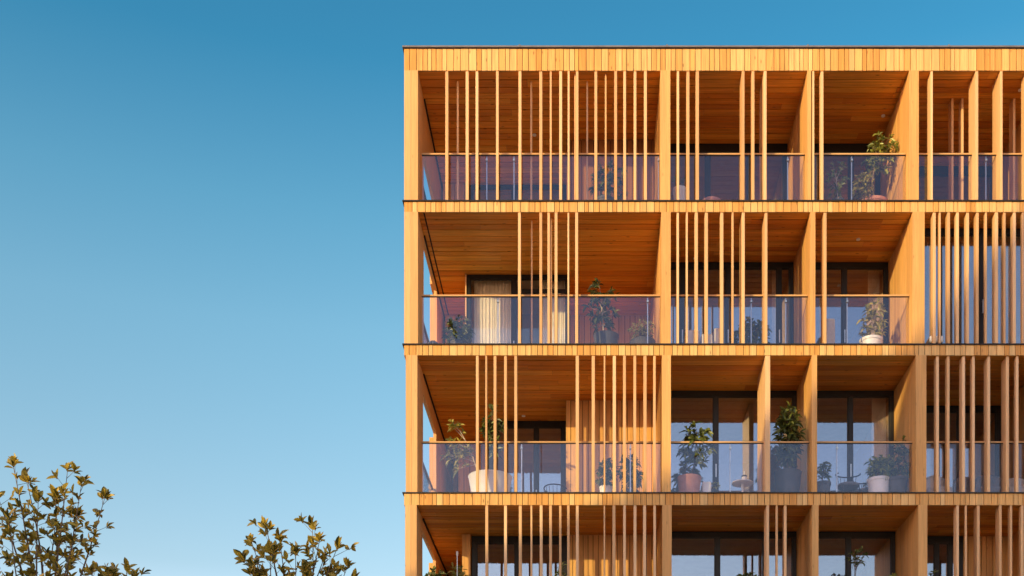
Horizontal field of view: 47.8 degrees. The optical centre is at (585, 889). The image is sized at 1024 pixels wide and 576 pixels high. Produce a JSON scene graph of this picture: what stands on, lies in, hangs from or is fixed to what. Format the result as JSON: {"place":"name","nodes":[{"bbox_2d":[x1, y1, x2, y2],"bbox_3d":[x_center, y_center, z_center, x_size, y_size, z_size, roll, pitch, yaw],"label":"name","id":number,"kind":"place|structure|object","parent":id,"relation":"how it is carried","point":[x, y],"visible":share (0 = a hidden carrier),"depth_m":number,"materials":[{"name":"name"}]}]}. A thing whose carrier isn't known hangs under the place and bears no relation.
{"place":"outdoors","nodes":[
{"label":"outdoors","id":0,"kind":"place"},
{"bbox_2d":[0,0,1023,575],"label":"sky","id":1,"kind":"structure","parent":0,"point":[202,208],"materials":[{"name":"blue"}]},
{"bbox_2d":[853,481,867,491],"bbox_3d":[6.390,-9.011,26.365,0.570,0.766,0.530,0,0,17],"label":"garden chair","id":2,"kind":"object","parent":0,"point":[865,489],"visible":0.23,"depth_m":26.19,"materials":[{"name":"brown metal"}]},
{"label":"ground","id":3,"kind":"structure","parent":0,"visible":0},
{"bbox_2d":[0,453,121,575],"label":"street tree","id":4,"kind":"object","parent":3,"relation":"on","point":[71,558],"visible":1,"depth_m":23.98,"materials":[{"name":"green plant"}]},
{"bbox_2d":[83,557,151,575],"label":"street tree","id":5,"kind":"object","parent":3,"relation":"on","point":[90,570],"visible":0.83,"depth_m":23.49,"materials":[{"name":"green plant"}]},
{"bbox_2d":[233,513,359,575],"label":"street tree","id":6,"kind":"object","parent":3,"relation":"on","point":[270,548],"visible":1,"depth_m":23.94,"materials":[{"name":"green plant"}]},
{"bbox_2d":[402,44,1023,575],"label":"apartment building","id":7,"kind":"structure","parent":3,"relation":"on","point":[508,148],"depth_m":25.75,"materials":[{"name":"brown wood"}]},
{"bbox_2d":[425,566,446,575],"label":"potted plant","id":8,"kind":"object","parent":7,"relation":"on","point":[433,572],"visible":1,"depth_m":26.49,"materials":[{"name":"green plant"}]},
{"bbox_2d":[456,551,457,575],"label":"garden lamp","id":9,"kind":"object","parent":7,"relation":"on","point":[457,561],"visible":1,"depth_m":26.19,"materials":[{"name":"metal"}]},
{"bbox_2d":[448,562,468,575],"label":"potted plant","id":10,"kind":"object","parent":7,"relation":"on","point":[454,573],"visible":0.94,"depth_m":26.37,"materials":[{"name":"green plant"}]},
{"bbox_2d":[441,314,475,342],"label":"potted plant","id":11,"kind":"object","parent":7,"relation":"on","point":[463,334],"visible":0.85,"depth_m":25.45,"materials":[{"name":"green plant"}]},
{"bbox_2d":[440,403,512,491],"bbox_3d":[-2.447,-9.789,25.788,1.622,2.319,1.023,0,0,0],"label":"potted plant","id":12,"kind":"object","parent":7,"relation":"on","point":[465,452],"visible":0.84,"depth_m":25.55,"materials":[{"name":"green plant"}]},
{"bbox_2d":[474,280,510,342],"bbox_3d":[-2.220,-13.304,27.778,0.931,2.808,0.053,0,0,0],"label":"curtain","id":13,"kind":"object","parent":7,"relation":"hanging from","point":[485,320],"visible":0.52,"depth_m":27.77,"materials":[{"name":"fabric"}]},
{"bbox_2d":[469,184,565,199],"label":"window frame","id":14,"kind":"structure","parent":7,"relation":"in","point":[472,187],"depth_m":29.00,"materials":[{"name":"metal"}]},
{"bbox_2d":[467,275,569,342],"bbox_3d":[-1.615,-13.280,27.575,2.464,2.855,0.150,0,0,0],"label":"window frame","id":15,"kind":"structure","parent":7,"relation":"in","point":[513,278],"depth_m":27.55,"materials":[{"name":"metal"}]},
{"bbox_2d":[472,536,566,575],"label":"window frame","id":16,"kind":"structure","parent":7,"relation":"in","point":[476,540],"depth_m":27.20,"materials":[{"name":"metal"}]},
{"bbox_2d":[488,421,565,491],"bbox_3d":[-1.449,-10.110,28.525,1.947,2.973,0.150,0,0,0],"label":"window frame","id":17,"kind":"structure","parent":7,"relation":"in","point":[536,425],"depth_m":28.50,"materials":[{"name":"metal"}]},
{"bbox_2d":[542,281,564,342],"bbox_3d":[-0.763,-13.286,27.797,0.636,2.772,0.052,0,0,0],"label":"curtain","id":18,"kind":"object","parent":7,"relation":"hanging from","point":[561,318],"visible":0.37,"depth_m":27.79,"materials":[{"name":"fabric"}]},
{"bbox_2d":[543,483,566,491],"bbox_3d":[-0.710,-9.011,26.887,0.569,0.766,0.531,0,0,31],"label":"garden chair","id":19,"kind":"object","parent":7,"relation":"on","point":[552,484],"visible":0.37,"depth_m":26.67,"materials":[{"name":"grey metal"}]},
{"bbox_2d":[554,561,566,575],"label":"potted plant","id":20,"kind":"object","parent":7,"relation":"on","point":[557,573],"visible":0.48,"depth_m":26.36,"materials":[{"name":"green plant"}]},
{"bbox_2d":[582,278,620,342],"bbox_3d":[0.322,-12.761,25.875,0.870,1.806,0.922,0,0,39],"label":"potted plant","id":21,"kind":"object","parent":7,"relation":"on","point":[609,335],"visible":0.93,"depth_m":25.79,"materials":[{"name":"green plant"}]},
{"bbox_2d":[595,458,617,491],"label":"potted plant","id":22,"kind":"object","parent":7,"relation":"on","point":[608,478],"visible":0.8,"depth_m":25.79,"materials":[{"name":"green plant"}]},
{"bbox_2d":[588,159,628,199],"bbox_3d":[0.490,-15.537,25.614,0.953,1.148,0.987,0,0,0],"label":"potted plant","id":23,"kind":"object","parent":7,"relation":"on","point":[601,186],"visible":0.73,"depth_m":25.51,"materials":[{"name":"green plant"}]},
{"bbox_2d":[616,454,642,491],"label":"potted plant","id":24,"kind":"object","parent":7,"relation":"on","point":[639,478],"visible":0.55,"depth_m":25.92,"materials":[{"name":"green plant"}]},
{"bbox_2d":[627,318,655,342],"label":"potted plant","id":25,"kind":"object","parent":7,"relation":"on","point":[641,331],"visible":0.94,"depth_m":25.64,"materials":[{"name":"green plant"}]},
{"bbox_2d":[671,176,685,199],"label":"potted plant","id":26,"kind":"object","parent":7,"relation":"on","point":[682,192],"visible":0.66,"depth_m":25.59,"materials":[{"name":"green plant"}]},
{"bbox_2d":[684,330,699,342],"bbox_3d":[2.389,-12.174,25.900,0.316,0.631,0.440,0,0,0],"label":"ottoman","id":27,"kind":"object","parent":7,"relation":"on","point":[690,336],"visible":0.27,"depth_m":25.68,"materials":[{"name":"white fabric"}]},
{"bbox_2d":[676,421,718,491],"bbox_3d":[2.480,-9.496,25.568,0.959,1.734,1.016,0,0,0],"label":"potted plant","id":28,"kind":"object","parent":7,"relation":"on","point":[691,482],"visible":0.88,"depth_m":25.45,"materials":[{"name":"green plant"}]},
{"bbox_2d":[701,482,710,491],"bbox_3d":[2.705,-8.869,25.900,0.201,0.479,0.440,0,0,0],"label":"ottoman","id":29,"kind":"object","parent":7,"relation":"on","point":[705,486],"visible":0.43,"depth_m":25.68,"materials":[{"name":"white fabric"}]},
{"bbox_2d":[700,334,712,342],"bbox_3d":[2.695,-12.107,25.800,0.258,0.497,0.440,0,0,0],"label":"ottoman","id":30,"kind":"object","parent":7,"relation":"on","point":[710,338],"visible":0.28,"depth_m":25.58,"materials":[{"name":"white fabric"}]},
{"bbox_2d":[702,196,720,199],"bbox_3d":[2.809,-15.217,25.800,0.560,0.510,0.560,0,0,0],"label":"floor cushion","id":31,"kind":"object","parent":7,"relation":"on","point":[711,198],"visible":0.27,"depth_m":25.56,"materials":[{"name":"fabric"}]},
{"bbox_2d":[711,481,720,491],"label":"potted plant","id":32,"kind":"object","parent":7,"relation":"on","point":[714,488],"visible":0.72,"depth_m":26.18,"materials":[{"name":"green plant"}]},
{"bbox_2d":[713,328,719,342],"bbox_3d":[2.980,-12.244,26.100,0.188,0.771,0.440,0,0,0],"label":"ottoman","id":33,"kind":"object","parent":7,"relation":"on","point":[716,335],"visible":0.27,"depth_m":25.88,"materials":[{"name":"white fabric"}]},
{"bbox_2d":[670,144,786,199],"bbox_3d":[3.325,-16.367,27.500,2.971,2.820,0.100,0,0,0],"label":"window frame","id":34,"kind":"structure","parent":7,"relation":"in","point":[703,148],"depth_m":27.45,"materials":[{"name":"metal"}]},
{"bbox_2d":[671,262,792,342],"bbox_3d":[3.361,-13.280,27.025,3.024,2.855,0.150,0,0,0],"label":"window frame","id":35,"kind":"structure","parent":7,"relation":"in","point":[778,266],"depth_m":27.00,"materials":[{"name":"metal"}]},
{"bbox_2d":[671,391,796,491],"bbox_3d":[3.381,-10.110,26.795,3.054,2.973,0.150,0,0,0],"label":"window frame","id":36,"kind":"structure","parent":7,"relation":"in","point":[715,395],"depth_m":26.77,"materials":[{"name":"metal"}]},
{"bbox_2d":[672,532,795,575],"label":"window frame","id":37,"kind":"structure","parent":7,"relation":"in","point":[716,536],"depth_m":26.85,"materials":[{"name":"metal"}]},
{"bbox_2d":[732,479,752,491],"bbox_3d":[3.525,-8.889,25.900,0.480,0.520,0.480,0,0,0],"label":"side table","id":38,"kind":"object","parent":7,"relation":"on","point":[741,483],"visible":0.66,"depth_m":25.87,"materials":[{"name":"white ceramic"}]},
{"bbox_2d":[736,572,756,575],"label":"potted plant","id":39,"kind":"object","parent":7,"relation":"on","point":[747,574],"visible":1,"depth_m":25.71,"materials":[{"name":"green plant"}]},
{"bbox_2d":[729,316,771,342],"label":"potted plant","id":40,"kind":"object","parent":7,"relation":"on","point":[757,332],"visible":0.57,"depth_m":25.83,"materials":[{"name":"green plant"}]},
{"bbox_2d":[772,270,775,342],"bbox_3d":[4.492,-13.306,27.298,0.158,2.811,0.052,0,0,0],"label":"curtain","id":41,"kind":"object","parent":7,"relation":"hanging from","point":[773,307],"visible":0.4,"depth_m":27.29,"materials":[{"name":"fabric"}]},
{"bbox_2d":[771,401,805,491],"bbox_3d":[4.502,-9.711,25.619,0.753,2.165,1.011,0,0,0],"label":"potted plant","id":42,"kind":"object","parent":7,"relation":"on","point":[787,478],"visible":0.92,"depth_m":25.43,"materials":[{"name":"green plant"}]},
{"bbox_2d":[817,461,832,491],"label":"potted plant","id":43,"kind":"object","parent":7,"relation":"on","point":[823,485],"visible":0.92,"depth_m":25.69,"materials":[{"name":"green plant"}]},
{"bbox_2d":[827,319,834,342],"bbox_3d":[5.616,-12.476,26.600,0.207,1.235,0.440,0,0,0],"label":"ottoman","id":44,"kind":"object","parent":7,"relation":"on","point":[830,330],"visible":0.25,"depth_m":26.38,"materials":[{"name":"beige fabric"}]},
{"bbox_2d":[825,161,849,199],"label":"potted plant","id":45,"kind":"object","parent":7,"relation":"on","point":[837,189],"visible":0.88,"depth_m":25.53,"materials":[{"name":"green plant"}]},
{"bbox_2d":[814,144,879,199],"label":"window frame","id":46,"kind":"structure","parent":7,"relation":"in","point":[827,148],"depth_m":27.45,"materials":[{"name":"metal"}]},
{"bbox_2d":[835,472,860,491],"bbox_3d":[5.911,-9.011,25.961,0.566,0.766,0.547,0,0,0],"label":"garden chair","id":47,"kind":"object","parent":7,"relation":"on","point":[848,486],"visible":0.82,"depth_m":25.88,"materials":[{"name":"brown metal"}]},
{"bbox_2d":[815,262,887,342],"bbox_3d":[6.042,-13.280,27.025,2.107,2.855,0.150,0,0,0],"label":"window frame","id":48,"kind":"structure","parent":7,"relation":"in","point":[843,266],"depth_m":27.00,"materials":[{"name":"metal"}]},
{"bbox_2d":[817,391,893,491],"bbox_3d":[6.095,-10.110,26.795,2.139,2.973,0.150,0,0,0],"label":"window frame","id":49,"kind":"structure","parent":7,"relation":"in","point":[849,395],"depth_m":26.77,"materials":[{"name":"metal"}]},
{"bbox_2d":[846,546,867,575],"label":"potted plant","id":50,"kind":"object","parent":7,"relation":"on","point":[856,563],"visible":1,"depth_m":25.85,"materials":[{"name":"green plant"}]},
{"bbox_2d":[819,532,894,575],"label":"window frame","id":51,"kind":"structure","parent":7,"relation":"in","point":[847,536],"depth_m":26.85,"materials":[{"name":"metal"}]},
{"bbox_2d":[850,170,874,199],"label":"potted plant","id":52,"kind":"object","parent":7,"relation":"on","point":[862,192],"visible":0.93,"depth_m":25.70,"materials":[{"name":"green plant"}]},
{"bbox_2d":[856,298,888,342],"bbox_3d":[6.471,-12.524,25.850,0.734,1.332,0.865,0,0,-28],"label":"potted plant","id":53,"kind":"object","parent":7,"relation":"on","point":[868,337],"visible":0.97,"depth_m":25.67,"materials":[{"name":"green plant"}]},
{"bbox_2d":[868,271,879,334],"bbox_3d":[6.828,-13.276,27.298,0.278,2.751,0.052,0,0,0],"label":"curtain","id":54,"kind":"object","parent":7,"relation":"hanging from","point":[873,282],"visible":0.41,"depth_m":27.29,"materials":[{"name":"fabric"}]},
{"bbox_2d":[872,398,885,459],"bbox_3d":[6.898,-10.117,27.098,0.336,2.892,0.052,0,0,0],"label":"curtain","id":55,"kind":"object","parent":7,"relation":"hanging from","point":[878,419],"visible":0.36,"depth_m":27.09,"materials":[{"name":"fabric"}]},
{"bbox_2d":[860,130,898,199],"bbox_3d":[6.613,-16.013,26.081,0.923,2.101,0.938,0,0,0],"label":"potted plant","id":56,"kind":"object","parent":7,"relation":"on","point":[875,162],"visible":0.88,"depth_m":25.96,"materials":[{"name":"green plant"}]},
{"bbox_2d":[863,454,897,491],"bbox_3d":[6.587,-9.170,25.698,0.693,1.082,0.884,0,0,0],"label":"potted plant","id":57,"kind":"object","parent":7,"relation":"on","point":[877,480],"visible":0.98,"depth_m":25.50,"materials":[{"name":"green plant"}]},
{"bbox_2d":[888,435,909,491],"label":"potted plant","id":58,"kind":"object","parent":7,"relation":"on","point":[897,482],"visible":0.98,"depth_m":25.47,"materials":[{"name":"green plant"}]},
{"bbox_2d":[929,569,938,575],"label":"potted plant","id":59,"kind":"object","parent":7,"relation":"on","point":[933,573],"visible":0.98,"depth_m":25.87,"materials":[{"name":"green plant"}]},
{"bbox_2d":[926,336,942,342],"bbox_3d":[7.655,-11.973,25.330,0.310,0.230,0.440,0,0,0],"label":"ottoman","id":60,"kind":"object","parent":7,"relation":"on","point":[929,340],"visible":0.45,"depth_m":25.12,"materials":[{"name":"white fabric"}]},
{"bbox_2d":[926,475,952,491],"bbox_3d":[7.930,-9.029,26.000,0.550,0.800,0.600,0,0,0],"label":"lounge chair","id":61,"kind":"object","parent":7,"relation":"on","point":[929,483],"visible":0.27,"depth_m":26.08,"materials":[{"name":"beige fabric"}]},
{"bbox_2d":[927,536,962,575],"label":"window frame","id":62,"kind":"structure","parent":7,"relation":"in","point":[936,541],"depth_m":27.20,"materials":[{"name":"metal"}]},
{"bbox_2d":[927,242,973,342],"bbox_3d":[8.290,-13.242,25.948,1.182,2.683,0.051,0,0,0],"label":"curtain","id":63,"kind":"object","parent":7,"relation":"hanging from","point":[961,292],"visible":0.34,"depth_m":25.94,"materials":[{"name":"grey fabric"}]},
{"bbox_2d":[919,166,991,199],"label":"window frame","id":64,"kind":"structure","parent":7,"relation":"in","point":[938,171],"depth_m":28.30,"materials":[{"name":"metal"}]},
{"bbox_2d":[926,406,1000,477],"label":"window frame","id":65,"kind":"structure","parent":7,"relation":"in","point":[929,409],"depth_m":27.60,"materials":[{"name":"metal"}]},
{"bbox_2d":[953,477,983,491],"bbox_3d":[8.704,-9.054,26.200,0.700,0.850,0.600,0,0,0],"label":"lounge chair","id":66,"kind":"object","parent":7,"relation":"on","point":[956,484],"visible":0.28,"depth_m":26.34,"materials":[{"name":"grey fabric"}]},
{"bbox_2d":[925,228,1019,342],"bbox_3d":[8.713,-13.280,25.645,2.709,2.855,0.150,0,0,0],"label":"window frame","id":67,"kind":"structure","parent":7,"relation":"in","point":[927,230],"depth_m":25.62,"materials":[{"name":"metal"}]},
{"bbox_2d":[975,475,1009,491],"bbox_3d":[9.143,-9.039,26.000,0.680,0.820,0.600,0,0,0],"label":"lounge chair","id":68,"kind":"object","parent":7,"relation":"on","point":[995,483],"visible":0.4,"depth_m":26.09,"materials":[{"name":"grey fabric"}]},
{"bbox_2d":[987,242,1019,342],"bbox_3d":[9.573,-13.242,25.947,1.126,2.683,0.054,0,0,0],"label":"curtain","id":69,"kind":"object","parent":7,"relation":"hanging from","point":[989,292],"visible":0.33,"depth_m":25.94,"materials":[{"name":"grey fabric"}]},
{"bbox_2d":[1009,478,1023,491],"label":"lounge chair","id":70,"kind":"object","parent":7,"relation":"on","point":[1021,484],"visible":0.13,"depth_m":26.18,"materials":[{"name":"beige fabric"}]}
]}

